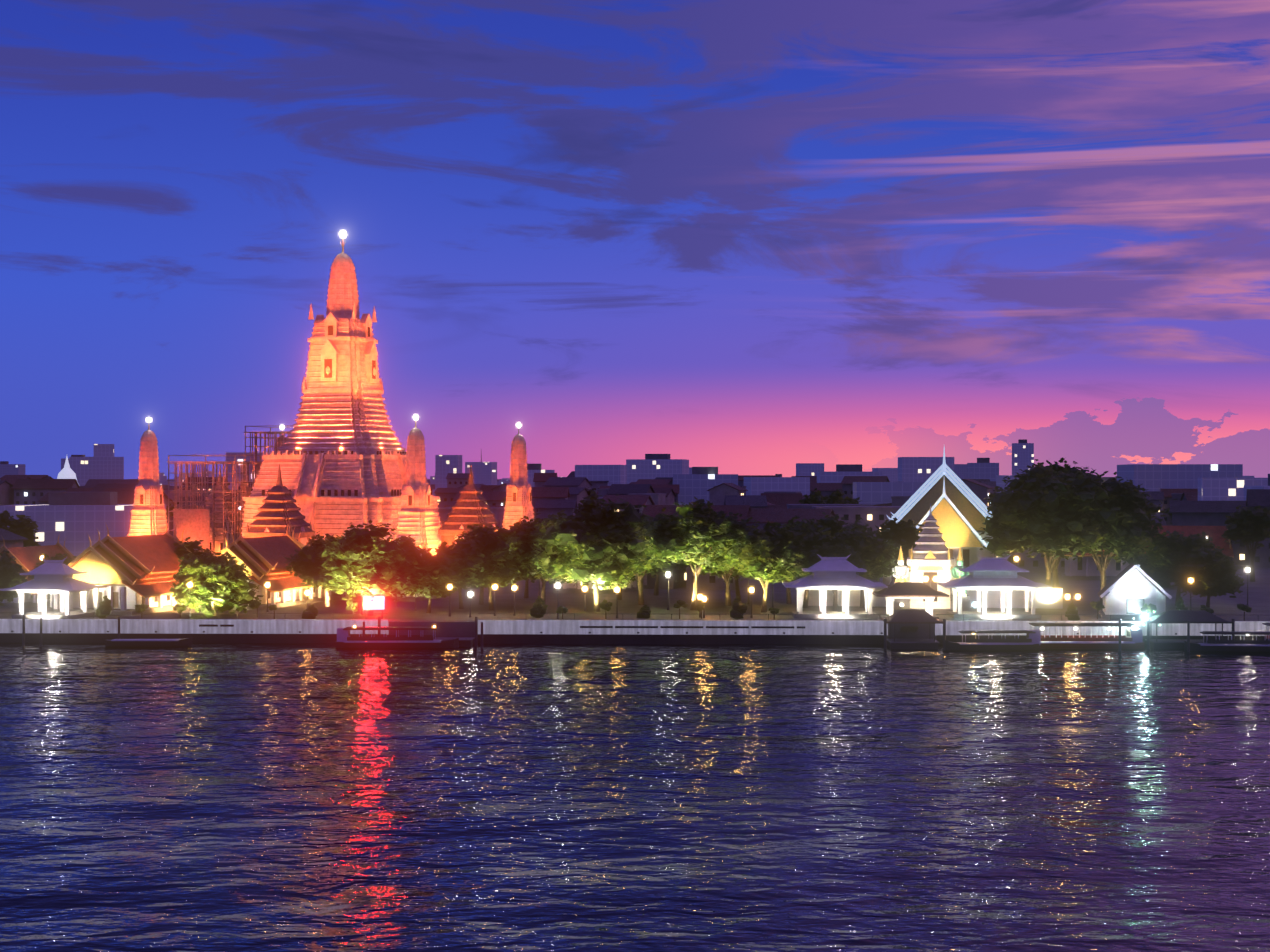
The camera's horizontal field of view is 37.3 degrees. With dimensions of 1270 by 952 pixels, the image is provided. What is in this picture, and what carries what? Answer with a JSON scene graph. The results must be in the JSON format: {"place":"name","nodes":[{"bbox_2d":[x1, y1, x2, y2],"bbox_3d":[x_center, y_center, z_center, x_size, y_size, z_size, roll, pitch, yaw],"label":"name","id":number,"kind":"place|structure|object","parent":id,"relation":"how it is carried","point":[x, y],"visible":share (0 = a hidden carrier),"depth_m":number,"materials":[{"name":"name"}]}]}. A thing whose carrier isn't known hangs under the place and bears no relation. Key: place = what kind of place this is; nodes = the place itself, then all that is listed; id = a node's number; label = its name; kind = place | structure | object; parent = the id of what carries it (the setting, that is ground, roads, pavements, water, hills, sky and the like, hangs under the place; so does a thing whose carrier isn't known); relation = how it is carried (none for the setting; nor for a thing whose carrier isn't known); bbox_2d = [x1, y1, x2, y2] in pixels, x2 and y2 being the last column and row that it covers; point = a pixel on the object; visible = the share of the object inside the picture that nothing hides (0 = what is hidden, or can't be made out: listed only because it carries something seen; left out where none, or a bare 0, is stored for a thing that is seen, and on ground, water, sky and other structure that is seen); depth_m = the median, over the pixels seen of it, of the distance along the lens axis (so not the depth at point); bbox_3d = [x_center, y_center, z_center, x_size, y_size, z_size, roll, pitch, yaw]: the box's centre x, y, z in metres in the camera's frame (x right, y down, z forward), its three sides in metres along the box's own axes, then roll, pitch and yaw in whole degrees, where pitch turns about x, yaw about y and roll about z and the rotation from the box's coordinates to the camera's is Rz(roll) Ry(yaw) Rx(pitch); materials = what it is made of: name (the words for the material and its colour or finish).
{"place":"outdoors","nodes":[
{"label":"outdoors","id":0,"kind":"place"},
{"bbox_2d":[321,533,440,601],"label":"hall","id":1,"kind":"structure","parent":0,"point":[407,598],"depth_m":313.99,"materials":[{"name":"red tile"}]},
{"bbox_2d":[11,613,1225,634],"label":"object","id":2,"kind":"object","parent":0,"point":[206,625],"visible":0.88,"depth_m":267.04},
{"bbox_2d":[0,642,1269,951],"bbox_3d":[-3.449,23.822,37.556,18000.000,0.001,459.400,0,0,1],"label":"river water","id":3,"kind":"structure","parent":0,"point":[568,798],"depth_m":138.46,"materials":[{"name":"blue liquid"}]},
{"bbox_2d":[105,637,191,646],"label":"boat","id":4,"kind":"object","parent":3,"relation":"on","point":[185,642],"visible":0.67,"depth_m":262.15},
{"bbox_2d":[335,627,458,647],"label":"long boat","id":5,"kind":"object","parent":3,"relation":"in","point":[345,639],"visible":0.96,"depth_m":259.84,"materials":[{"name":"brown wood"}]},
{"bbox_2d":[378,616,477,646],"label":"landing","id":6,"kind":"object","parent":3,"relation":"in","point":[466,641],"visible":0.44,"depth_m":262.71,"materials":[{"name":"concrete"}]},
{"bbox_2d":[22,615,1189,651],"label":"mooring posts","id":7,"kind":"object","parent":3,"relation":"in","point":[23,633],"visible":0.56,"depth_m":260.59,"materials":[{"name":"metal"}]},
{"bbox_2d":[881,610,945,649],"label":"pier pavilion","id":8,"kind":"structure","parent":3,"relation":"in","point":[911,617],"depth_m":258.80,"materials":[{"name":"tile"}]},
{"bbox_2d":[945,630,1040,649],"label":"boat","id":9,"kind":"object","parent":3,"relation":"in","point":[1031,640],"visible":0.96,"depth_m":256.76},
{"bbox_2d":[1029,623,1144,648],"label":"ferry","id":10,"kind":"object","parent":3,"relation":"on","point":[1132,638],"visible":0.77,"depth_m":258.73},
{"bbox_2d":[1140,610,1234,648],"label":"pier","id":11,"kind":"structure","parent":3,"relation":"in","point":[1185,616],"depth_m":259.39,"materials":[{"name":"metal"}]},
{"bbox_2d":[1184,631,1269,651],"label":"boat","id":12,"kind":"object","parent":3,"relation":"in","point":[1219,644],"visible":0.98,"depth_m":254.91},
{"bbox_2d":[0,479,1269,642],"bbox_3d":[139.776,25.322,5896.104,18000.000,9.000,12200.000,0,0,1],"label":"ground","id":13,"kind":"structure","parent":0,"point":[458,622],"depth_m":295.48,"materials":[{"name":"grey concrete"}]},
{"bbox_2d":[0,550,27,605],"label":"tree","id":14,"kind":"object","parent":13,"relation":"on","point":[10,576],"visible":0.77,"depth_m":282.82,"materials":[{"name":"green plant"}]},
{"bbox_2d":[0,510,40,546],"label":"town tree","id":15,"kind":"object","parent":13,"relation":"on","point":[22,526],"visible":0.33,"depth_m":409.67,"materials":[{"name":"green plant"}]},
{"bbox_2d":[0,534,74,607],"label":"hall","id":16,"kind":"structure","parent":13,"relation":"on","point":[27,559],"depth_m":302.70,"materials":[{"name":"red tile"}]},
{"bbox_2d":[29,553,76,606],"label":"tree","id":17,"kind":"object","parent":13,"relation":"on","point":[66,560],"depth_m":290.75,"materials":[{"name":"green plant"}]},
{"bbox_2d":[0,557,106,618],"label":"river pavilion","id":18,"kind":"structure","parent":13,"relation":"on","point":[53,576],"depth_m":274.81,"materials":[{"name":"paint"}]},
{"bbox_2d":[57,456,76,479],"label":"chedi","id":19,"kind":"structure","parent":13,"relation":"on","point":[66,472],"depth_m":1203.74,"materials":[{"name":"white paint"}]},
{"bbox_2d":[96,596,111,617],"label":"shrub","id":20,"kind":"object","parent":13,"relation":"on","point":[104,610],"visible":1,"depth_m":275.42,"materials":[{"name":"green plant"}]},
{"bbox_2d":[31,521,197,615],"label":"temple hall","id":21,"kind":"structure","parent":13,"relation":"on","point":[130,572],"depth_m":285.57,"materials":[{"name":"orange tile"}]},
{"bbox_2d":[135,604,148,617],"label":"tree","id":22,"kind":"object","parent":13,"relation":"on","point":[139,608],"visible":1,"depth_m":275.75,"materials":[{"name":"green plant"}]},
{"bbox_2d":[128,418,168,535],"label":"prang","id":23,"kind":"structure","parent":13,"relation":"on","point":[148,515],"depth_m":349.41,"materials":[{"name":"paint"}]},
{"bbox_2d":[172,537,210,560],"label":"tree","id":24,"kind":"object","parent":13,"relation":"on","point":[192,546],"visible":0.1,"depth_m":302.64,"materials":[{"name":"green plant"}]},
{"bbox_2d":[201,600,214,617],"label":"shrub","id":25,"kind":"object","parent":13,"relation":"on","point":[209,612],"visible":0.75,"depth_m":276.17,"materials":[{"name":"green plant"}]},
{"bbox_2d":[168,550,263,615],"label":"tree","id":26,"kind":"object","parent":13,"relation":"on","point":[221,583],"visible":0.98,"depth_m":277.76,"materials":[{"name":"green plant"}]},
{"bbox_2d":[248,599,260,616],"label":"tree","id":27,"kind":"object","parent":13,"relation":"on","point":[255,603],"visible":1,"depth_m":276.40,"materials":[{"name":"green plant"}]},
{"bbox_2d":[188,524,333,609],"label":"temple hall","id":28,"kind":"structure","parent":13,"relation":"on","point":[263,559],"depth_m":299.08,"materials":[{"name":"orange tile"}]},
{"bbox_2d":[302,604,317,618],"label":"shrub","id":29,"kind":"object","parent":13,"relation":"on","point":[311,608],"visible":0.92,"depth_m":273.61,"materials":[{"name":"green plant"}]},
{"bbox_2d":[284,532,343,606],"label":"tree","id":30,"kind":"object","parent":13,"relation":"on","point":[307,561],"visible":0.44,"depth_m":296.84,"materials":[{"name":"green plant"}]},
{"bbox_2d":[346,599,358,617],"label":"tree","id":31,"kind":"object","parent":13,"relation":"on","point":[352,605],"visible":1,"depth_m":275.55,"materials":[{"name":"green plant"}]},
{"bbox_2d":[241,231,475,588],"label":"prang","id":32,"kind":"structure","parent":13,"relation":"on","point":[339,456],"depth_m":361.78,"materials":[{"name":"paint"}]},
{"bbox_2d":[167,455,261,555],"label":"scaffolding","id":33,"kind":"object","parent":32,"relation":"on","point":[194,523],"visible":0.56,"depth_m":370.54,"materials":[{"name":"brown metal"}]},
{"bbox_2d":[200,465,240,556],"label":"mondop","id":34,"kind":"structure","parent":32,"relation":"on","point":[228,517],"depth_m":373.66,"materials":[{"name":"paint"}]},
{"bbox_2d":[243,425,294,496],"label":"scaffolding","id":35,"kind":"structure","parent":32,"relation":"on","point":[275,438],"depth_m":398.49,"materials":[{"name":"brown metal"}]},
{"bbox_2d":[243,464,314,545],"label":"mondop","id":36,"kind":"structure","parent":32,"relation":"on","point":[279,509],"depth_m":340.78,"materials":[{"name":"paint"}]},
{"bbox_2d":[277,425,286,451],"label":"temple tower","id":37,"kind":"structure","parent":32,"relation":"on","point":[280,440],"depth_m":401.57,"materials":[{"name":"paint"}]},
{"bbox_2d":[438,465,499,548],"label":"mondop","id":38,"kind":"structure","parent":32,"relation":"on","point":[470,507],"depth_m":358.80,"materials":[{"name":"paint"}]},
{"bbox_2d":[313,520,427,615],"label":"tree","id":39,"kind":"object","parent":13,"relation":"on","point":[379,565],"visible":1,"depth_m":277.20,"materials":[{"name":"green plant"}]},
{"bbox_2d":[363,595,385,618],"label":"red sign","id":40,"kind":"object","parent":13,"relation":"on","point":[378,603],"visible":0.96,"depth_m":274.64,"materials":[{"name":"metal"}]},
{"bbox_2d":[394,415,438,555],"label":"prang","id":41,"kind":"structure","parent":13,"relation":"on","point":[415,513],"depth_m":334.19,"materials":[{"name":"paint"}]},
{"bbox_2d":[408,548,465,612],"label":"tree","id":42,"kind":"object","parent":13,"relation":"on","point":[440,579],"visible":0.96,"depth_m":283.24,"materials":[{"name":"green plant"}]},
{"bbox_2d":[430,540,484,608],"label":"tree","id":43,"kind":"object","parent":13,"relation":"on","point":[447,551],"visible":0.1,"depth_m":294.41,"materials":[{"name":"green plant"}]},
{"bbox_2d":[453,524,500,604],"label":"tree","id":44,"kind":"object","parent":13,"relation":"on","point":[476,530],"visible":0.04,"depth_m":303.30,"materials":[{"name":"green plant"}]},
{"bbox_2d":[453,525,533,610],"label":"tree","id":45,"kind":"object","parent":13,"relation":"on","point":[499,544],"visible":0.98,"depth_m":289.20,"materials":[{"name":"green plant"}]},
{"bbox_2d":[502,423,533,529],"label":"prang","id":46,"kind":"structure","parent":13,"relation":"on","point":[518,505],"depth_m":385.85,"materials":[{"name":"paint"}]},
{"bbox_2d":[508,515,533,597],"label":"tree","id":47,"kind":"object","parent":13,"relation":"on","point":[526,593],"depth_m":319.89,"materials":[{"name":"green plant"}]},
{"bbox_2d":[530,596,547,617],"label":"shrub","id":48,"kind":"object","parent":13,"relation":"on","point":[538,609],"visible":1,"depth_m":275.31,"materials":[{"name":"green plant"}]},
{"bbox_2d":[506,518,573,604],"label":"tree","id":49,"kind":"object","parent":13,"relation":"on","point":[528,535],"visible":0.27,"depth_m":295.07,"materials":[{"name":"green plant"}]},
{"bbox_2d":[556,606,567,618],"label":"tree","id":50,"kind":"object","parent":13,"relation":"on","point":[561,609],"visible":1,"depth_m":272.93,"materials":[{"name":"green plant"}]},
{"bbox_2d":[529,491,658,611],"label":"tree","id":51,"kind":"object","parent":13,"relation":"on","point":[606,545],"visible":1,"depth_m":284.32,"materials":[{"name":"green plant"}]},
{"bbox_2d":[553,573,646,593],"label":"hall","id":52,"kind":"structure","parent":13,"relation":"on","point":[577,587],"depth_m":335.43,"materials":[{"name":"tile"}]},
{"bbox_2d":[600,599,611,618],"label":"tree","id":53,"kind":"object","parent":13,"relation":"on","point":[605,604],"visible":0.98,"depth_m":273.28,"materials":[{"name":"green plant"}]},
{"bbox_2d":[0,439,1269,555],"bbox_3d":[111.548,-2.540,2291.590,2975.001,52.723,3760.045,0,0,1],"label":"skyline","id":54,"kind":"structure","parent":13,"relation":"on","point":[75,519],"depth_m":748.01},
{"bbox_2d":[0,471,1269,589],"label":"town houses","id":55,"kind":"structure","parent":13,"relation":"on","point":[552,493],"depth_m":535.57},
{"bbox_2d":[0,619,1269,644],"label":"quay wall","id":56,"kind":"structure","parent":13,"relation":"on","point":[494,631],"depth_m":267.21,"materials":[{"name":"grey concrete"}]},
{"bbox_2d":[618,514,653,599],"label":"tree","id":57,"kind":"object","parent":13,"relation":"on","point":[620,590],"depth_m":315.55,"materials":[{"name":"green plant"}]},
{"bbox_2d":[636,604,650,617],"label":"shrub","id":58,"kind":"object","parent":13,"relation":"on","point":[644,611],"visible":0.96,"depth_m":274.80,"materials":[{"name":"green plant"}]},
{"bbox_2d":[631,510,676,604],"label":"tree","id":59,"kind":"object","parent":13,"relation":"on","point":[661,567],"visible":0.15,"depth_m":301.92,"materials":[{"name":"green plant"}]},
{"bbox_2d":[646,517,689,595],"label":"tree","id":60,"kind":"object","parent":13,"relation":"on","point":[680,564],"visible":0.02,"depth_m":327.30,"materials":[{"name":"green plant"}]},
{"bbox_2d":[673,600,687,618],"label":"tree","id":61,"kind":"object","parent":13,"relation":"on","point":[679,603],"visible":1,"depth_m":273.54,"materials":[{"name":"green plant"}]},
{"bbox_2d":[645,496,747,609],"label":"tree","id":62,"kind":"object","parent":13,"relation":"on","point":[708,540],"visible":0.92,"depth_m":289.25,"materials":[{"name":"green plant"}]},
{"bbox_2d":[696,600,704,618],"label":"tree","id":63,"kind":"object","parent":13,"relation":"on","point":[700,606],"visible":1,"depth_m":273.94,"materials":[{"name":"green plant"}]},
{"bbox_2d":[691,512,759,605],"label":"tree","id":64,"kind":"object","parent":13,"relation":"on","point":[726,576],"visible":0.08,"depth_m":301.04,"materials":[{"name":"green plant"}]},
{"bbox_2d":[701,514,763,600],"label":"tree","id":65,"kind":"object","parent":13,"relation":"on","point":[735,575],"visible":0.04,"depth_m":313.27,"materials":[{"name":"green plant"}]},
{"bbox_2d":[729,596,747,618],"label":"shrub","id":66,"kind":"object","parent":13,"relation":"on","point":[738,609],"visible":1,"depth_m":272.09,"materials":[{"name":"green plant"}]},
{"bbox_2d":[722,523,809,611],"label":"tree","id":67,"kind":"object","parent":13,"relation":"on","point":[768,560],"visible":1,"depth_m":285.18,"materials":[{"name":"green plant"}]},
{"bbox_2d":[758,515,806,603],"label":"tree","id":68,"kind":"object","parent":13,"relation":"on","point":[788,596],"visible":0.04,"depth_m":305.01,"materials":[{"name":"green plant"}]},
{"bbox_2d":[787,520,836,607],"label":"tree","id":69,"kind":"object","parent":13,"relation":"on","point":[816,535],"visible":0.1,"depth_m":294.90,"materials":[{"name":"green plant"}]},
{"bbox_2d":[799,488,835,503],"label":"town tree","id":70,"kind":"object","parent":13,"relation":"on","point":[812,497],"visible":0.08,"depth_m":515.71,"materials":[{"name":"green plant"}]},
{"bbox_2d":[803,542,865,610],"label":"tree","id":71,"kind":"object","parent":13,"relation":"on","point":[813,558],"visible":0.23,"depth_m":287.58,"materials":[{"name":"green plant"}]},
{"bbox_2d":[782,554,887,618],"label":"pier pavilion","id":72,"kind":"structure","parent":13,"relation":"on","point":[833,573],"depth_m":275.51,"materials":[{"name":"paint"}]},
{"bbox_2d":[801,512,868,545],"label":"tree","id":73,"kind":"object","parent":13,"relation":"on","point":[833,523],"visible":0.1,"depth_m":314.97,"materials":[{"name":"green plant"}]},
{"bbox_2d":[816,489,858,503],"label":"town tree","id":74,"kind":"object","parent":13,"relation":"on","point":[836,496],"visible":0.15,"depth_m":500.14,"materials":[{"name":"green plant"}]},
{"bbox_2d":[833,523,898,607],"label":"tree","id":75,"kind":"object","parent":13,"relation":"on","point":[876,556],"visible":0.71,"depth_m":294.47,"materials":[{"name":"green plant"}]},
{"bbox_2d":[861,517,923,581],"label":"tree","id":76,"kind":"object","parent":13,"relation":"on","point":[904,535],"visible":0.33,"depth_m":306.79,"materials":[{"name":"green plant"}]},
{"bbox_2d":[892,546,910,608],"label":"giant","id":77,"kind":"object","parent":13,"relation":"on","point":[901,571],"visible":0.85,"depth_m":295.13,"materials":[{"name":"white stone"}]},
{"bbox_2d":[899,624,918,631],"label":"gangway","id":78,"kind":"object","parent":13,"relation":"on","point":[908,628],"visible":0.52,"depth_m":264.53,"materials":[{"name":"metal"}]},
{"bbox_2d":[907,503,953,608],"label":"crown gate","id":79,"kind":"structure","parent":13,"relation":"on","point":[930,556],"depth_m":295.76,"materials":[{"name":"grey paint"}]},
{"bbox_2d":[802,585,1062,608],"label":"gate wall","id":80,"kind":"structure","parent":13,"relation":"on","point":[1050,598],"depth_m":296.85,"materials":[{"name":"paint"}]},
{"bbox_2d":[882,447,1006,598],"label":"temple roof","id":81,"kind":"structure","parent":13,"relation":"on","point":[969,504],"depth_m":320.42,"materials":[{"name":"white tile"}]},
{"bbox_2d":[906,480,1011,581],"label":"temple hall","id":82,"kind":"structure","parent":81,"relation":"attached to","point":[955,531],"depth_m":314.34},
{"bbox_2d":[950,547,969,609],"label":"giant","id":83,"kind":"object","parent":13,"relation":"on","point":[957,573],"visible":0.67,"depth_m":293.66,"materials":[{"name":"green stone"}]},
{"bbox_2d":[937,554,1051,618],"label":"pier pavilion","id":84,"kind":"structure","parent":13,"relation":"on","point":[991,573],"depth_m":275.36,"materials":[{"name":"paint"}]},
{"bbox_2d":[986,457,1098,586],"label":"tree","id":85,"kind":"object","parent":13,"relation":"on","point":[1073,470],"visible":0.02,"depth_m":307.76,"materials":[{"name":"green plant"}]},
{"bbox_2d":[975,459,1123,585],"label":"tree","id":86,"kind":"object","parent":13,"relation":"on","point":[1019,520],"visible":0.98,"depth_m":290.40,"materials":[{"name":"green plant"}]},
{"bbox_2d":[1065,602,1079,620],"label":"shrub","id":87,"kind":"object","parent":13,"relation":"on","point":[1072,610],"visible":1,"depth_m":270.59,"materials":[{"name":"green plant"}]},
{"bbox_2d":[1090,601,1104,618],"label":"tree","id":88,"kind":"object","parent":13,"relation":"on","point":[1098,606],"visible":1,"depth_m":273.55,"materials":[{"name":"green plant"}]},
{"bbox_2d":[1046,471,1168,604],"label":"tree","id":89,"kind":"object","parent":13,"relation":"on","point":[1134,533],"visible":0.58,"depth_m":296.04,"materials":[{"name":"green plant"}]},
{"bbox_2d":[1098,563,1171,618],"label":"gabled house","id":90,"kind":"structure","parent":13,"relation":"on","point":[1130,590],"depth_m":274.42,"materials":[{"name":"paint"}]},
{"bbox_2d":[1140,603,1156,617],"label":"tree","id":91,"kind":"object","parent":13,"relation":"on","point":[1151,608],"visible":0.96,"depth_m":270.56,"materials":[{"name":"green plant"}]},
{"bbox_2d":[1119,533,1187,587],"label":"town tree","id":92,"kind":"object","parent":13,"relation":"on","point":[1162,583],"visible":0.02,"depth_m":347.66,"materials":[{"name":"green plant"}]},
{"bbox_2d":[1175,597,1187,609],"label":"shrub","id":93,"kind":"object","parent":13,"relation":"on","point":[1180,605],"visible":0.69,"depth_m":270.49,"materials":[{"name":"green plant"}]},
{"bbox_2d":[1140,530,1223,605],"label":"tree","id":94,"kind":"object","parent":13,"relation":"on","point":[1163,561],"visible":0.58,"depth_m":298.95,"materials":[{"name":"green plant"}]},
{"bbox_2d":[1200,605,1213,613],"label":"shrub","id":95,"kind":"object","parent":13,"relation":"on","point":[1208,609],"visible":0.81,"depth_m":272.48,"materials":[{"name":"green plant"}]},
{"bbox_2d":[1176,546,1244,606],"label":"tree","id":96,"kind":"object","parent":13,"relation":"on","point":[1211,573],"visible":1,"depth_m":289.39,"materials":[{"name":"green plant"}]},
{"bbox_2d":[1237,604,1251,620],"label":"tree","id":97,"kind":"object","parent":13,"relation":"on","point":[1246,608],"visible":1,"depth_m":270.00,"materials":[{"name":"green plant"}]},
{"bbox_2d":[1221,505,1269,581],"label":"town tree","id":98,"kind":"object","parent":13,"relation":"on","point":[1250,525],"visible":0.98,"depth_m":368.24,"materials":[{"name":"green plant"}]},
{"bbox_2d":[0,0,1269,478],"label":"sky","id":99,"kind":"structure","parent":0,"point":[740,237],"materials":[{"name":"blue"}]},
{"bbox_2d":[872,582,948,618],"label":"pier pavilion","id":100,"kind":"structure","parent":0,"point":[907,590],"depth_m":270.59,"materials":[{"name":"paint"}]},
{"bbox_2d":[1061,524,1233,579],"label":"long house","id":101,"kind":"structure","parent":0,"point":[1085,568],"depth_m":377.75,"materials":[{"name":"red tile"}]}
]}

